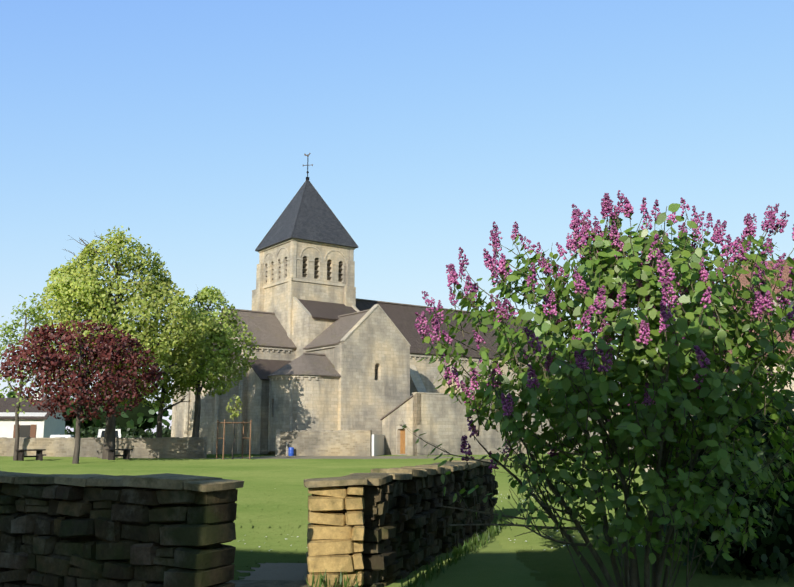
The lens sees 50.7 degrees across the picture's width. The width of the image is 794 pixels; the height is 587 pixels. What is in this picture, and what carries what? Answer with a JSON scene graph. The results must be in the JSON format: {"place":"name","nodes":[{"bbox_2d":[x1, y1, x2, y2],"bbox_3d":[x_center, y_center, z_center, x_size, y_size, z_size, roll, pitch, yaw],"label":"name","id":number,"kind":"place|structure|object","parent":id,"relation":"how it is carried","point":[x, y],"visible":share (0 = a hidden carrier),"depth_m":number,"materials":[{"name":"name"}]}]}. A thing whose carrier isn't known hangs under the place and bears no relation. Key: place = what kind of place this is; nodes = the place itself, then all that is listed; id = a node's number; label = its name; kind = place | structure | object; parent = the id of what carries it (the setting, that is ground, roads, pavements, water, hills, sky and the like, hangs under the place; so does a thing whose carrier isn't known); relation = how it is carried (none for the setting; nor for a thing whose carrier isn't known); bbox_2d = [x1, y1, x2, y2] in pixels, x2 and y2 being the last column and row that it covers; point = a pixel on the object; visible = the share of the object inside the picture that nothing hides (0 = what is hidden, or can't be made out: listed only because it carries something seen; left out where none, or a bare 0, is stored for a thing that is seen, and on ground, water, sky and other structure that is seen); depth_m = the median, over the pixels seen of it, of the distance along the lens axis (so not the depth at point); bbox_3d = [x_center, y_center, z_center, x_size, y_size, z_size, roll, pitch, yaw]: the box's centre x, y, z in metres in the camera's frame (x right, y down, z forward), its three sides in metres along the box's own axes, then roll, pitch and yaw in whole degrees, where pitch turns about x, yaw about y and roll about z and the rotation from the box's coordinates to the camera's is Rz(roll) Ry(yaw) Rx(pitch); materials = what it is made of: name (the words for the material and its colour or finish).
{"place":"outdoors","nodes":[
{"label":"outdoors","id":0,"kind":"place"},
{"bbox_2d":[65,386,171,436],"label":"trees","id":1,"kind":"object","parent":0,"point":[132,415],"materials":[{"name":"green plant"}]},
{"bbox_2d":[134,353,189,437],"bbox_3d":[-15.283,6.552,53.972,5.074,8.524,4.868,0,-10,-1],"label":"lime tree","id":2,"kind":"object","parent":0,"point":[167,386],"depth_m":53.65,"materials":[{"name":"green plant"}]},
{"bbox_2d":[0,455,793,586],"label":"lawn grass","id":3,"kind":"structure","parent":0,"point":[272,506],"depth_m":17.24,"materials":[{"name":"green plant"}]},
{"bbox_2d":[0,0,793,433],"label":"sky","id":4,"kind":"structure","parent":0,"point":[188,126],"materials":[{"name":"blue"}]},
{"bbox_2d":[207,452,624,586],"bbox_3d":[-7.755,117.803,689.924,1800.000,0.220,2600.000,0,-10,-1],"label":"lawn","id":5,"kind":"structure","parent":0,"point":[492,563],"depth_m":10.25,"materials":[{"name":"green plant"}]},
{"bbox_2d":[0,385,15,397],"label":"trees","id":6,"kind":"object","parent":5,"relation":"on","point":[10,393],"visible":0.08,"depth_m":146.09,"materials":[{"name":"green plant"}]},
{"bbox_2d":[0,292,51,460],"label":"slender tree","id":7,"kind":"object","parent":5,"relation":"on","point":[32,310],"depth_m":44.90,"materials":[{"name":"green plant"}]},
{"bbox_2d":[15,449,45,460],"bbox_3d":[-19.620,8.672,44.815,0.500,0.660,1.500,-6,-12,34],"label":"picnic table","id":8,"kind":"object","parent":5,"relation":"on","point":[21,456],"visible":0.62,"depth_m":44.56,"materials":[{"name":"brown wood"}]},
{"bbox_2d":[0,391,67,437],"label":"white house","id":9,"kind":"structure","parent":5,"relation":"on","point":[34,422],"depth_m":75.75,"materials":[{"name":"paint"}]},
{"bbox_2d":[37,454,45,460],"bbox_3d":[-18.712,8.679,44.114,0.450,0.420,0.350,4,-10,-20],"label":"bench","id":10,"kind":"object","parent":5,"relation":"on","point":[41,456],"visible":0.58,"depth_m":43.99,"materials":[{"name":"brown wood"}]},
{"bbox_2d":[7,386,88,431],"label":"trees","id":11,"kind":"object","parent":5,"relation":"on","point":[67,412],"materials":[{"name":"green plant"}]},
{"bbox_2d":[50,435,73,437],"bbox_3d":[-26.262,11.864,66.107,1.678,1.412,4.160,2,-10,-10],"label":"white car","id":12,"kind":"object","parent":5,"relation":"on","point":[54,436],"visible":0.04,"depth_m":64.65,"materials":[{"name":"white paint"}]},
{"bbox_2d":[0,320,163,463],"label":"purple plum tree","id":13,"kind":"object","parent":5,"relation":"on","point":[104,351],"depth_m":40.69,"materials":[{"name":"purple plant"}]},
{"bbox_2d":[97,429,120,437],"bbox_3d":[-22.451,11.493,65.199,1.748,1.842,4.360,4,-10,-20],"label":"white van","id":14,"kind":"object","parent":5,"relation":"on","point":[101,432],"visible":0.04,"depth_m":63.53,"materials":[{"name":"white paint"}]},
{"bbox_2d":[64,425,155,437],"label":"hedge","id":15,"kind":"object","parent":5,"relation":"on","point":[86,432],"depth_m":70.01,"materials":[{"name":"green plant"}]},
{"bbox_2d":[106,449,132,459],"bbox_3d":[-15.336,8.913,46.243,0.500,0.660,1.500,-5,-11,29],"label":"picnic table","id":16,"kind":"object","parent":5,"relation":"on","point":[112,455],"visible":0.71,"depth_m":46.04,"materials":[{"name":"brown wood"}]},
{"bbox_2d":[20,226,220,458],"bbox_3d":[-15.735,2.820,47.978,11.353,13.874,11.084,0,-10,-1],"label":"tall lime tree","id":17,"kind":"object","parent":5,"relation":"on","point":[64,306],"depth_m":46.77,"materials":[{"name":"green plant"}]},
{"bbox_2d":[0,471,243,586],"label":"wall","id":18,"kind":"structure","parent":5,"relation":"on","point":[101,530],"depth_m":7.49,"materials":[{"name":"stone"}]},
{"bbox_2d":[162,425,170,437],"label":"hedge","id":19,"kind":"object","parent":5,"relation":"on","point":[166,431],"visible":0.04,"depth_m":71.81,"materials":[{"name":"green plant"}]},
{"bbox_2d":[0,430,383,457],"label":"boundary walls","id":20,"kind":"structure","parent":5,"relation":"on","point":[336,443],"depth_m":53.18,"materials":[{"name":"stone"}]},
{"bbox_2d":[159,286,258,436],"bbox_3d":[-11.944,5.000,52.732,6.268,11.136,6.113,0,-10,-1],"label":"lime tree","id":21,"kind":"object","parent":5,"relation":"on","point":[217,362],"depth_m":52.22,"materials":[{"name":"green plant"}]},
{"bbox_2d":[226,395,241,458],"bbox_3d":[-9.286,7.753,47.551,0.947,3.994,0.971,0,-10,-1],"label":"sapling in guard","id":22,"kind":"object","parent":5,"relation":"on","point":[235,414],"depth_m":47.59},
{"bbox_2d":[216,419,251,459],"bbox_3d":[-9.246,8.437,47.407,1.594,2.590,1.581,5,-11,-25],"label":"tree support frame","id":23,"kind":"object","parent":5,"relation":"on","point":[224,423],"visible":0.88,"depth_m":47.25,"materials":[{"name":"brown wood"}]},
{"bbox_2d":[229,580,310,586],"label":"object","id":24,"kind":"object","parent":5,"relation":"on","point":[270,583],"visible":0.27,"depth_m":8.68,"materials":[{"name":"stone"}]},
{"bbox_2d":[237,563,307,579],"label":"slab","id":25,"kind":"structure","parent":5,"relation":"on","point":[280,571],"depth_m":10.11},
{"bbox_2d":[176,456,470,458],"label":"path","id":26,"kind":"structure","parent":5,"relation":"on","point":[342,457],"depth_m":53.14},
{"bbox_2d":[288,447,293,455],"bbox_3d":[-7.209,10.773,57.076,0.394,0.580,0.394,0,-10,-1],"label":"blue barrel","id":27,"kind":"object","parent":26,"relation":"on","point":[290,451],"visible":1,"depth_m":56.94,"materials":[{"name":"blue plastic"}]},
{"bbox_2d":[304,476,367,586],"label":"pier wall","id":28,"kind":"structure","parent":5,"relation":"on","point":[335,529],"depth_m":8.74,"materials":[{"name":"stone"}]},
{"bbox_2d":[171,180,633,455],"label":"church","id":29,"kind":"structure","parent":5,"relation":"on","point":[333,352],"depth_m":63.65,"materials":[{"name":"stone"}]},
{"bbox_2d":[303,153,312,179],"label":"weathervane","id":30,"kind":"object","parent":29,"relation":"on","point":[307,177],"visible":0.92,"depth_m":74.41,"materials":[{"name":"grey metal"}]},
{"bbox_2d":[303,518,511,586],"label":"grass tufts","id":31,"kind":"object","parent":5,"relation":"on","point":[467,548],"depth_m":10.32,"materials":[{"name":"green plant"}]},
{"bbox_2d":[342,459,498,586],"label":"wall","id":32,"kind":"structure","parent":5,"relation":"on","point":[408,519],"depth_m":10.49,"materials":[{"name":"stone"}]},
{"bbox_2d":[402,190,793,586],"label":"lilac bush","id":33,"kind":"object","parent":5,"relation":"on","point":[601,385],"depth_m":7.26,"materials":[{"name":"green plant"}]},
{"bbox_2d":[645,259,793,471],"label":"stone house","id":34,"kind":"structure","parent":5,"relation":"on","point":[785,277],"depth_m":31.28,"materials":[{"name":"stone"}]},
{"bbox_2d":[651,389,793,584],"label":"weeping shrub","id":35,"kind":"object","parent":5,"relation":"on","point":[724,565],"depth_m":9.42,"materials":[{"name":"green plant"}]},
{"bbox_2d":[674,394,793,447],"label":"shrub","id":36,"kind":"object","parent":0,"point":[768,406],"depth_m":21.50,"materials":[{"name":"green plant"}]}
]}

